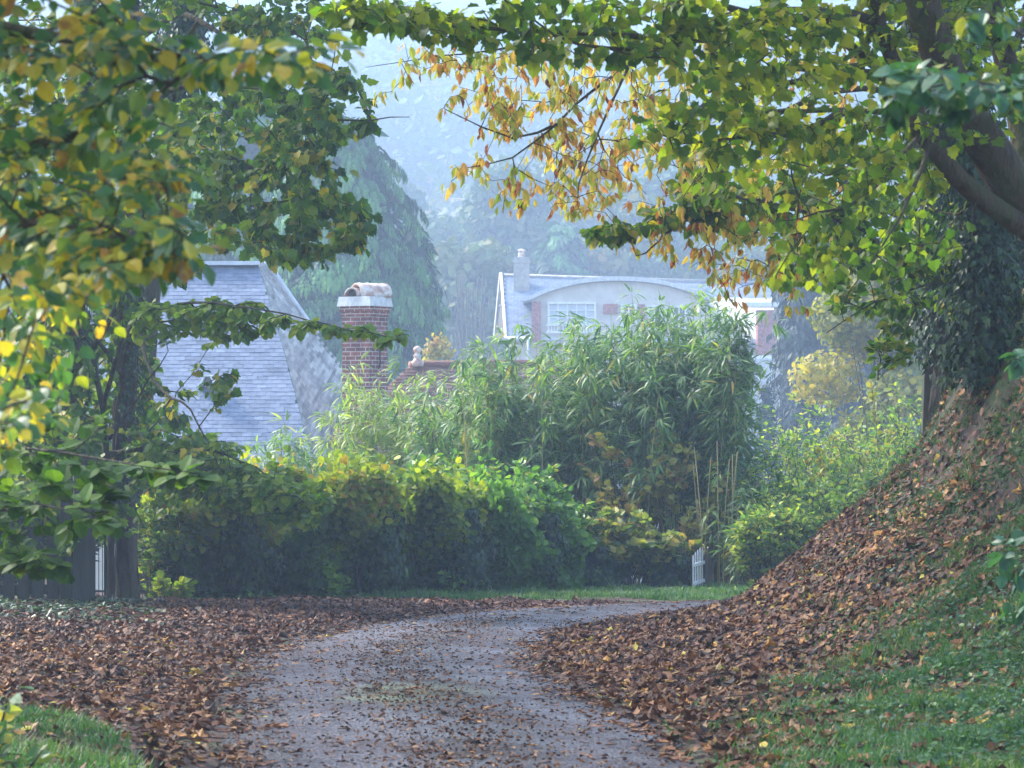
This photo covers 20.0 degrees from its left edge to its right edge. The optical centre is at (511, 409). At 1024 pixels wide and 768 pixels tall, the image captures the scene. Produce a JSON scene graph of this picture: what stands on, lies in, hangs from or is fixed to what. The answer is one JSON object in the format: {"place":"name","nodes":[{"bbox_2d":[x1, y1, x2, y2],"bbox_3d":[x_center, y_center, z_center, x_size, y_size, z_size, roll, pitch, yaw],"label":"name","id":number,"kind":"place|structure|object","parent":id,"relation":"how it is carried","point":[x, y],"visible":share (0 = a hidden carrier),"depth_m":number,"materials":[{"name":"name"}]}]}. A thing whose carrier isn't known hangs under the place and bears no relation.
{"place":"outdoors","nodes":[
{"label":"outdoors","id":0,"kind":"place"},
{"bbox_2d":[0,119,1023,767],"bbox_3d":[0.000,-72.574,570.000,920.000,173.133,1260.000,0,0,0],"label":"ground","id":1,"kind":"structure","parent":0,"point":[992,399],"depth_m":22.40,"materials":[{"name":"brown plant"}]},
{"bbox_2d":[0,686,60,767],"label":"sapling","id":2,"kind":"object","parent":1,"relation":"on","point":[10,712],"visible":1,"depth_m":10.48,"materials":[{"name":"green plant"}]},
{"bbox_2d":[0,414,141,584],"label":"laurel bush","id":3,"kind":"object","parent":1,"relation":"on","point":[134,500],"visible":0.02,"depth_m":37.05,"materials":[{"name":"green plant"}]},
{"bbox_2d":[0,700,161,767],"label":"corner grass","id":4,"kind":"structure","parent":1,"relation":"on","point":[79,726],"depth_m":14.20,"materials":[{"name":"green plant"}]},
{"bbox_2d":[0,594,164,624],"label":"gate weeds","id":5,"kind":"object","parent":1,"relation":"on","point":[56,605],"visible":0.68,"depth_m":29.81,"materials":[{"name":"green plant"}]},
{"bbox_2d":[73,457,94,602],"bbox_3d":[-4.789,1.485,32.500,0.235,1.936,0.220,0,0,-12],"label":"gatepost","id":6,"kind":"object","parent":1,"relation":"on","point":[84,568],"visible":0.5,"depth_m":32.39,"materials":[{"name":"wood"}]},
{"bbox_2d":[0,479,72,599],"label":"timber gate","id":7,"kind":"structure","parent":6,"relation":"attached to","point":[23,589],"depth_m":32.60,"materials":[{"name":"wood"}]},
{"bbox_2d":[0,0,172,600],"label":"shaded tree","id":8,"kind":"object","parent":1,"relation":"on","point":[75,393],"visible":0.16,"depth_m":34.01,"materials":[{"name":"green plant"}]},
{"bbox_2d":[104,502,107,597],"bbox_3d":[-5.103,1.578,36.500,0.053,1.750,0.053,0,0,0],"label":"metal post","id":9,"kind":"object","parent":1,"relation":"on","point":[105,568],"depth_m":36.48,"materials":[{"name":"grey metal"}]},
{"bbox_2d":[0,398,224,584],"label":"hazel bush","id":10,"kind":"object","parent":1,"relation":"on","point":[17,559],"visible":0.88,"depth_m":13.81,"materials":[{"name":"green plant"}]},
{"bbox_2d":[95,517,149,597],"bbox_3d":[-5.407,2.030,40.200,0.972,1.300,0.020,0,0,0],"label":"railing","id":11,"kind":"object","parent":1,"relation":"on","point":[102,590],"visible":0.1,"depth_m":40.20,"materials":[{"name":"metal"}]},
{"bbox_2d":[137,506,195,597],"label":"laurel bush","id":12,"kind":"object","parent":1,"relation":"on","point":[155,554],"visible":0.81,"depth_m":39.05,"materials":[{"name":"green plant"}]},
{"bbox_2d":[151,570,197,598],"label":"seedling","id":13,"kind":"object","parent":1,"relation":"on","point":[163,587],"visible":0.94,"depth_m":38.46,"materials":[{"name":"green plant"}]},
{"bbox_2d":[0,0,364,475],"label":"beech tree","id":14,"kind":"object","parent":1,"relation":"on","point":[56,255],"visible":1,"depth_m":7.42,"materials":[{"name":"green plant"}]},
{"bbox_2d":[136,0,229,593],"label":"ivy tree","id":15,"kind":"object","parent":1,"relation":"on","point":[181,26],"visible":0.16,"depth_m":41.77,"materials":[{"name":"green plant"}]},
{"bbox_2d":[0,261,392,589],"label":"slate house","id":16,"kind":"structure","parent":1,"relation":"on","point":[264,381],"depth_m":64.13,"materials":[{"name":"grey stone"}]},
{"bbox_2d":[198,375,214,386],"bbox_3d":[-6.664,-0.611,63.720,0.439,0.304,0.440,0,0,0],"label":"roof window","id":17,"kind":"structure","parent":16,"relation":"in","point":[206,378],"depth_m":63.70,"materials":[{"name":"white paint"}]},
{"bbox_2d":[0,0,401,599],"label":"sycamore tree","id":18,"kind":"object","parent":1,"relation":"on","point":[286,150],"visible":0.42,"depth_m":33.08,"materials":[{"name":"green plant"}]},
{"bbox_2d":[180,83,284,271],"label":"cypress tree","id":19,"kind":"object","parent":1,"relation":"on","point":[253,150],"visible":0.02,"depth_m":135.85,"materials":[{"name":"green plant"}]},
{"bbox_2d":[136,445,332,599],"bbox_3d":[-3.852,1.645,40.032,2.694,2.314,1.641,0,0,-25],"label":"hedge","id":20,"kind":"object","parent":1,"relation":"on","point":[214,532],"visible":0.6,"depth_m":39.57,"materials":[{"name":"green plant"}]},
{"bbox_2d":[86,295,408,598],"bbox_3d":[-3.025,0.611,33.285,2.728,3.823,6.072,0,0,-21],"label":"hazel tree","id":21,"kind":"object","parent":1,"relation":"on","point":[248,489],"visible":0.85,"depth_m":33.90,"materials":[{"name":"green plant"}]},
{"bbox_2d":[229,425,333,475],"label":"bamboo clump","id":22,"kind":"object","parent":1,"relation":"on","point":[301,462],"visible":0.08,"depth_m":49.82,"materials":[{"name":"green plant"}]},
{"bbox_2d":[322,562,354,595],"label":"seedling","id":23,"kind":"object","parent":1,"relation":"on","point":[333,586],"visible":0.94,"depth_m":40.10,"materials":[{"name":"green plant"}]},
{"bbox_2d":[250,114,457,458],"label":"cypress tree","id":24,"kind":"object","parent":1,"relation":"on","point":[392,261],"visible":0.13,"depth_m":127.68,"materials":[{"name":"green plant"}]},
{"bbox_2d":[312,448,405,597],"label":"hedge","id":25,"kind":"object","parent":1,"relation":"on","point":[363,496],"visible":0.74,"depth_m":40.65,"materials":[{"name":"green plant"}]},
{"bbox_2d":[267,350,493,481],"bbox_3d":[-2.275,1.359,51.736,4.216,4.854,4.427,0,0,19],"label":"bamboo clump","id":26,"kind":"object","parent":1,"relation":"on","point":[372,435],"visible":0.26,"depth_m":51.33,"materials":[{"name":"green plant"}]},
{"bbox_2d":[338,452,441,533],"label":"elder shrub","id":27,"kind":"object","parent":1,"relation":"on","point":[352,456],"visible":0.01,"depth_m":44.60,"materials":[{"name":"green plant"}]},
{"bbox_2d":[397,215,447,377],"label":"cypress tree","id":28,"kind":"object","parent":1,"relation":"on","point":[423,249],"visible":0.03,"depth_m":133.46,"materials":[{"name":"green plant"}]},
{"bbox_2d":[385,177,481,249],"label":"hazy tree","id":29,"kind":"object","parent":1,"relation":"on","point":[413,191],"visible":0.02,"depth_m":293.37,"materials":[{"name":"green plant"}]},
{"bbox_2d":[422,332,455,393],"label":"red berry shrub","id":30,"kind":"object","parent":1,"relation":"on","point":[437,343],"visible":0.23,"depth_m":100.04,"materials":[{"name":"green plant"}]},
{"bbox_2d":[417,210,471,259],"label":"hazy tree","id":31,"kind":"object","parent":1,"relation":"on","point":[450,227],"visible":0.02,"depth_m":260.90,"materials":[{"name":"green plant"}]},
{"bbox_2d":[144,584,747,599],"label":"hedge foot weeds","id":32,"kind":"object","parent":1,"relation":"on","point":[250,594],"visible":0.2,"depth_m":40.44,"materials":[{"name":"green plant"}]},
{"bbox_2d":[327,346,566,468],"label":"tiled house","id":33,"kind":"structure","parent":1,"relation":"on","point":[417,364],"depth_m":73.93,"materials":[{"name":"ceramic"}]},
{"bbox_2d":[392,455,510,591],"bbox_3d":[-1.028,1.731,42.127,1.581,2.179,2.081,0,0,42],"label":"hedge","id":34,"kind":"object","parent":1,"relation":"on","point":[433,499],"visible":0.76,"depth_m":41.52,"materials":[{"name":"green plant"}]},
{"bbox_2d":[438,567,482,592],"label":"seedling","id":35,"kind":"object","parent":1,"relation":"on","point":[444,579],"visible":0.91,"depth_m":41.59,"materials":[{"name":"green plant"}]},
{"bbox_2d":[403,438,520,490],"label":"elder shrub","id":36,"kind":"object","parent":1,"relation":"on","point":[479,471],"visible":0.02,"depth_m":45.46,"materials":[{"name":"green plant"}]},
{"bbox_2d":[216,601,717,767],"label":"lane","id":37,"kind":"structure","parent":1,"relation":"on","point":[318,754],"depth_m":17.82,"materials":[{"name":"grey gravel"}]},
{"bbox_2d":[216,600,717,767],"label":"leaf crumbs","id":38,"kind":"object","parent":37,"relation":"on","point":[432,764],"visible":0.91,"depth_m":17.45,"materials":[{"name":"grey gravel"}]},
{"bbox_2d":[436,508,500,592],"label":"ivy clump","id":39,"kind":"object","parent":1,"relation":"on","point":[468,560],"visible":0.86,"depth_m":41.63,"materials":[{"name":"green plant"}]},
{"bbox_2d":[406,343,535,459],"bbox_3d":[-0.653,1.317,53.008,2.573,5.194,3.528,0,0,0],"label":"bamboo clump","id":40,"kind":"object","parent":1,"relation":"on","point":[460,368],"visible":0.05,"depth_m":52.89,"materials":[{"name":"green plant"}]},
{"bbox_2d":[429,236,516,391],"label":"hazy tree","id":41,"kind":"object","parent":1,"relation":"on","point":[473,264],"visible":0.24,"depth_m":206.50,"materials":[{"name":"green plant"}]},
{"bbox_2d":[451,271,500,391],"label":"bare tree","id":42,"kind":"object","parent":1,"relation":"on","point":[463,315],"visible":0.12,"depth_m":194.99,"materials":[{"name":"grey plant"}]},
{"bbox_2d":[453,155,555,390],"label":"hazy tree","id":43,"kind":"object","parent":1,"relation":"on","point":[480,220],"visible":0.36,"depth_m":245.97,"materials":[{"name":"green plant"}]},
{"bbox_2d":[0,288,1023,767],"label":"fallen leaves","id":44,"kind":"object","parent":1,"relation":"on","point":[652,696],"depth_m":21.81,"materials":[{"name":"brown plant"}]},
{"bbox_2d":[460,456,586,542],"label":"elder shrub","id":45,"kind":"object","parent":1,"relation":"on","point":[554,499],"visible":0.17,"depth_m":43.40,"materials":[{"name":"green plant"}]},
{"bbox_2d":[471,464,596,591],"bbox_3d":[0.152,1.844,43.187,2.090,2.088,1.661,0,0,-38],"label":"hedge","id":46,"kind":"object","parent":1,"relation":"on","point":[515,523],"visible":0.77,"depth_m":42.51,"materials":[{"name":"green plant"}]},
{"bbox_2d":[504,220,593,359],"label":"fir tree","id":47,"kind":"object","parent":1,"relation":"on","point":[559,251],"visible":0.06,"depth_m":228.90,"materials":[{"name":"green plant"}]},
{"bbox_2d":[532,512,576,590],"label":"ivy clump","id":48,"kind":"object","parent":1,"relation":"on","point":[548,522],"visible":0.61,"depth_m":42.84,"materials":[{"name":"green plant"}]},
{"bbox_2d":[505,135,656,276],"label":"hazy tree","id":49,"kind":"object","parent":1,"relation":"on","point":[583,223],"visible":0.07,"depth_m":284.40,"materials":[{"name":"green plant"}]},
{"bbox_2d":[378,274,788,584],"bbox_3d":[1.252,0.558,48.342,7.100,5.666,3.823,0,0,15],"label":"bamboo clump","id":50,"kind":"object","parent":1,"relation":"on","point":[719,396],"visible":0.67,"depth_m":47.51,"materials":[{"name":"green plant"}]},
{"bbox_2d":[566,498,604,539],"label":"elder shrub","id":51,"kind":"object","parent":1,"relation":"on","point":[582,515],"visible":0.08,"depth_m":44.29,"materials":[{"name":"green plant"}]},
{"bbox_2d":[582,546,633,588],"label":"ivy clump","id":52,"kind":"object","parent":1,"relation":"on","point":[610,573],"visible":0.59,"depth_m":44.11,"materials":[{"name":"green plant"}]},
{"bbox_2d":[577,432,651,524],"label":"climbing vine","id":53,"kind":"object","parent":1,"relation":"on","point":[612,499],"visible":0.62,"depth_m":46.82,"materials":[{"name":"green plant"}]},
{"bbox_2d":[579,181,668,276],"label":"hazy tree","id":54,"kind":"object","parent":1,"relation":"on","point":[605,260],"visible":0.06,"depth_m":230.45,"materials":[{"name":"green plant"}]},
{"bbox_2d":[579,505,686,586],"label":"bramble","id":55,"kind":"object","parent":1,"relation":"on","point":[620,537],"visible":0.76,"depth_m":44.44,"materials":[{"name":"green plant"}]},
{"bbox_2d":[493,249,779,581],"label":"villa","id":56,"kind":"object","parent":1,"relation":"on","point":[540,298],"visible":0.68,"depth_m":171.10,"materials":[{"name":"white paint"}]},
{"bbox_2d":[548,302,595,323],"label":"window","id":57,"kind":"structure","parent":56,"relation":"in","point":[587,309],"depth_m":171.07,"materials":[{"name":"white glass"}]},
{"bbox_2d":[620,304,636,326],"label":"window","id":58,"kind":"structure","parent":56,"relation":"in","point":[635,305],"depth_m":170.94,"materials":[{"name":"white glass"}]},
{"bbox_2d":[647,305,661,329],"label":"window","id":59,"kind":"structure","parent":56,"relation":"in","point":[647,305],"depth_m":170.98,"materials":[{"name":"white paint"}]},
{"bbox_2d":[671,305,686,329],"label":"window","id":60,"kind":"structure","parent":56,"relation":"in","point":[680,310],"depth_m":170.98,"materials":[{"name":"white paint"}]},
{"bbox_2d":[585,550,688,587],"bbox_3d":[1.794,2.462,44.350,1.980,0.657,0.036,0,0,-21],"label":"wire fence","id":61,"kind":"object","parent":1,"relation":"on","point":[629,578],"visible":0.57,"depth_m":44.45,"materials":[{"name":"grey metal"}]},
{"bbox_2d":[599,163,700,277],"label":"hazy tree","id":62,"kind":"object","parent":1,"relation":"on","point":[655,263],"visible":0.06,"depth_m":254.07,"materials":[{"name":"green plant"}]},
{"bbox_2d":[308,0,1023,301],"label":"maple tree","id":63,"kind":"object","parent":1,"relation":"on","point":[994,153],"visible":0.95,"depth_m":18.13,"materials":[{"name":"green plant"}]},
{"bbox_2d":[642,541,696,587],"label":"ivy clump","id":64,"kind":"object","parent":1,"relation":"on","point":[670,579],"visible":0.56,"depth_m":44.61,"materials":[{"name":"green plant"}]},
{"bbox_2d":[647,529,704,571],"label":"bramble","id":65,"kind":"object","parent":1,"relation":"on","point":[692,547],"visible":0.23,"depth_m":44.94,"materials":[{"name":"yellow plant"}]},
{"bbox_2d":[624,427,731,584],"bbox_3d":[2.730,1.618,46.648,1.682,2.682,1.186,0,0,18],"label":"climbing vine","id":66,"kind":"object","parent":1,"relation":"on","point":[666,506],"visible":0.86,"depth_m":46.70,"materials":[{"name":"green plant"}]},
{"bbox_2d":[643,235,733,279],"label":"hazy tree","id":67,"kind":"object","parent":1,"relation":"on","point":[700,273],"visible":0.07,"depth_m":229.41,"materials":[{"name":"green plant"}]},
{"bbox_2d":[369,0,1023,395],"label":"cherry tree","id":68,"kind":"object","parent":1,"relation":"on","point":[983,266],"visible":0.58,"depth_m":22.40,"materials":[{"name":"yellow plant"}]},
{"bbox_2d":[669,525,739,584],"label":"laurel bush","id":69,"kind":"object","parent":1,"relation":"on","point":[721,579],"visible":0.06,"depth_m":49.54,"materials":[{"name":"green plant"}]},
{"bbox_2d":[703,553,710,586],"bbox_3d":[3.015,2.532,45.000,0.100,0.624,0.100,0,0,-15],"label":"gate post","id":70,"kind":"object","parent":1,"relation":"on","point":[707,568],"visible":0.82,"depth_m":44.95,"materials":[{"name":"white wood"}]},
{"bbox_2d":[692,547,704,586],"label":"picket gate","id":71,"kind":"structure","parent":70,"relation":"attached to","point":[699,563],"depth_m":44.50,"materials":[{"name":"white paint"}]},
{"bbox_2d":[692,441,737,585],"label":"dead canes","id":72,"kind":"object","parent":1,"relation":"on","point":[697,515],"visible":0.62,"depth_m":45.93,"materials":[{"name":"plant"}]},
{"bbox_2d":[717,237,788,420],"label":"hazy tree","id":73,"kind":"object","parent":1,"relation":"on","point":[757,252],"visible":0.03,"depth_m":215.14,"materials":[{"name":"green plant"}]},
{"bbox_2d":[697,465,811,586],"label":"shrub","id":74,"kind":"object","parent":1,"relation":"on","point":[734,566],"visible":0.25,"depth_m":45.81,"materials":[{"name":"green plant"}]},
{"bbox_2d":[691,435,831,585],"bbox_3d":[4.026,1.705,47.004,2.113,2.675,1.993,0,0,-32],"label":"thicket shrub","id":75,"kind":"object","parent":1,"relation":"on","point":[778,476],"visible":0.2,"depth_m":46.77,"materials":[{"name":"green plant"}]},
{"bbox_2d":[753,384,780,489],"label":"young conifer","id":76,"kind":"object","parent":1,"relation":"on","point":[765,398],"visible":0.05,"depth_m":114.80,"materials":[{"name":"green plant"}]},
{"bbox_2d":[722,501,825,584],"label":"thicket shrub","id":77,"kind":"object","parent":1,"relation":"on","point":[778,540],"visible":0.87,"depth_m":44.71,"materials":[{"name":"green plant"}]},
{"bbox_2d":[787,442,812,502],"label":"leafy shoot","id":78,"kind":"object","parent":1,"relation":"on","point":[806,445],"visible":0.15,"depth_m":47.89,"materials":[{"name":"green plant"}]},
{"bbox_2d":[579,131,1023,380],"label":"hornbeam tree","id":79,"kind":"object","parent":1,"relation":"on","point":[607,234],"visible":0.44,"depth_m":25.25,"materials":[{"name":"green plant"}]},
{"bbox_2d":[741,393,871,500],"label":"thicket shrub","id":80,"kind":"object","parent":1,"relation":"on","point":[792,435],"visible":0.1,"depth_m":49.76,"materials":[{"name":"green plant"}]},
{"bbox_2d":[752,468,868,540],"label":"thicket shrub","id":81,"kind":"object","parent":1,"relation":"on","point":[838,500],"visible":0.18,"depth_m":45.30,"materials":[{"name":"green plant"}]},
{"bbox_2d":[766,234,855,474],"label":"yew tree","id":82,"kind":"object","parent":1,"relation":"on","point":[800,341],"visible":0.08,"depth_m":128.89,"materials":[{"name":"green plant"}]},
{"bbox_2d":[812,434,840,505],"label":"leafy shoot","id":83,"kind":"object","parent":1,"relation":"on","point":[818,459],"visible":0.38,"depth_m":47.88,"materials":[{"name":"green plant"}]},
{"bbox_2d":[777,454,894,512],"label":"thicket shrub","id":84,"kind":"object","parent":1,"relation":"on","point":[831,466],"visible":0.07,"depth_m":46.37,"materials":[{"name":"green plant"}]},
{"bbox_2d":[763,398,912,484],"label":"thicket shrub","id":85,"kind":"object","parent":1,"relation":"on","point":[842,432],"visible":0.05,"depth_m":51.81,"materials":[{"name":"green plant"}]},
{"bbox_2d":[661,454,1023,767],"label":"bank grass","id":86,"kind":"structure","parent":1,"relation":"on","point":[847,750],"depth_m":16.36,"materials":[{"name":"green plant"}]},
{"bbox_2d":[786,256,923,471],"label":"yellow tree","id":87,"kind":"object","parent":1,"relation":"on","point":[830,375],"visible":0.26,"depth_m":84.77,"materials":[{"name":"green plant"}]},
{"bbox_2d":[840,449,871,492],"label":"leafy shoot","id":88,"kind":"object","parent":1,"relation":"on","point":[864,459],"visible":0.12,"depth_m":47.65,"materials":[{"name":"green plant"}]},
{"bbox_2d":[814,327,901,463],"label":"yew tree","id":89,"kind":"object","parent":1,"relation":"on","point":[835,419],"visible":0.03,"depth_m":123.98,"materials":[{"name":"green plant"}]},
{"bbox_2d":[814,444,914,507],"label":"thicket shrub","id":90,"kind":"object","parent":1,"relation":"on","point":[891,446],"visible":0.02,"depth_m":46.77,"materials":[{"name":"green plant"}]},
{"bbox_2d":[809,413,920,494],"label":"thicket shrub","id":91,"kind":"object","parent":1,"relation":"on","point":[847,450],"visible":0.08,"depth_m":49.67,"materials":[{"name":"green plant"}]},
{"bbox_2d":[866,382,895,479],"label":"leafy shoot","id":92,"kind":"object","parent":1,"relation":"on","point":[869,385],"visible":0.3,"depth_m":47.98,"materials":[{"name":"green plant"}]},
{"bbox_2d":[843,392,921,492],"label":"thicket shrub","id":93,"kind":"object","parent":1,"relation":"on","point":[890,409],"visible":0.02,"depth_m":50.68,"materials":[{"name":"green plant"}]},
{"bbox_2d":[752,321,1023,767],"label":"bank weeds","id":94,"kind":"object","parent":1,"relation":"on","point":[964,695],"visible":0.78,"depth_m":16.95,"materials":[{"name":"green plant"}]},
{"bbox_2d":[865,381,921,474],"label":"thicket shrub","id":95,"kind":"object","parent":1,"relation":"on","point":[892,415],"visible":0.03,"depth_m":49.95,"materials":[{"name":"green plant"}]},
{"bbox_2d":[796,289,1023,683],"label":"bank top grass","id":96,"kind":"structure","parent":1,"relation":"on","point":[937,497],"depth_m":23.62,"materials":[{"name":"plant"}]},
{"bbox_2d":[902,330,922,432],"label":"hazy tree","id":97,"kind":"object","parent":1,"relation":"on","point":[903,419],"depth_m":186.31,"materials":[{"name":"green plant"}]},
{"bbox_2d":[921,307,933,436],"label":"trunk","id":98,"kind":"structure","parent":1,"relation":"on","point":[926,387],"depth_m":30.94,"materials":[{"name":"brown wood"}]},
{"bbox_2d":[865,7,1023,136],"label":"hazel bush","id":99,"kind":"object","parent":1,"relation":"on","point":[912,89],"visible":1,"depth_m":8.88,"materials":[{"name":"green plant"}]},
{"bbox_2d":[879,3,1023,420],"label":"ivy clad tree","id":100,"kind":"object","parent":1,"relation":"on","point":[935,336],"visible":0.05,"depth_m":30.02,"materials":[{"name":"green plant"}]},
{"bbox_2d":[983,348,1023,629],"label":"hazel bush","id":101,"kind":"object","parent":1,"relation":"on","point":[1007,562],"visible":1,"depth_m":12.84,"materials":[{"name":"green plant"}]},
{"bbox_2d":[0,0,1023,336],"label":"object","id":102,"kind":"object","parent":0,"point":[426,144],"visible":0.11,"depth_m":430.35,"materials":[{"name":"green plant"}]},
{"bbox_2d":[313,580,752,600],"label":"verge grass","id":103,"kind":"structure","parent":0,"point":[716,591],"depth_m":40.44,"materials":[{"name":"green plant"}]}
]}

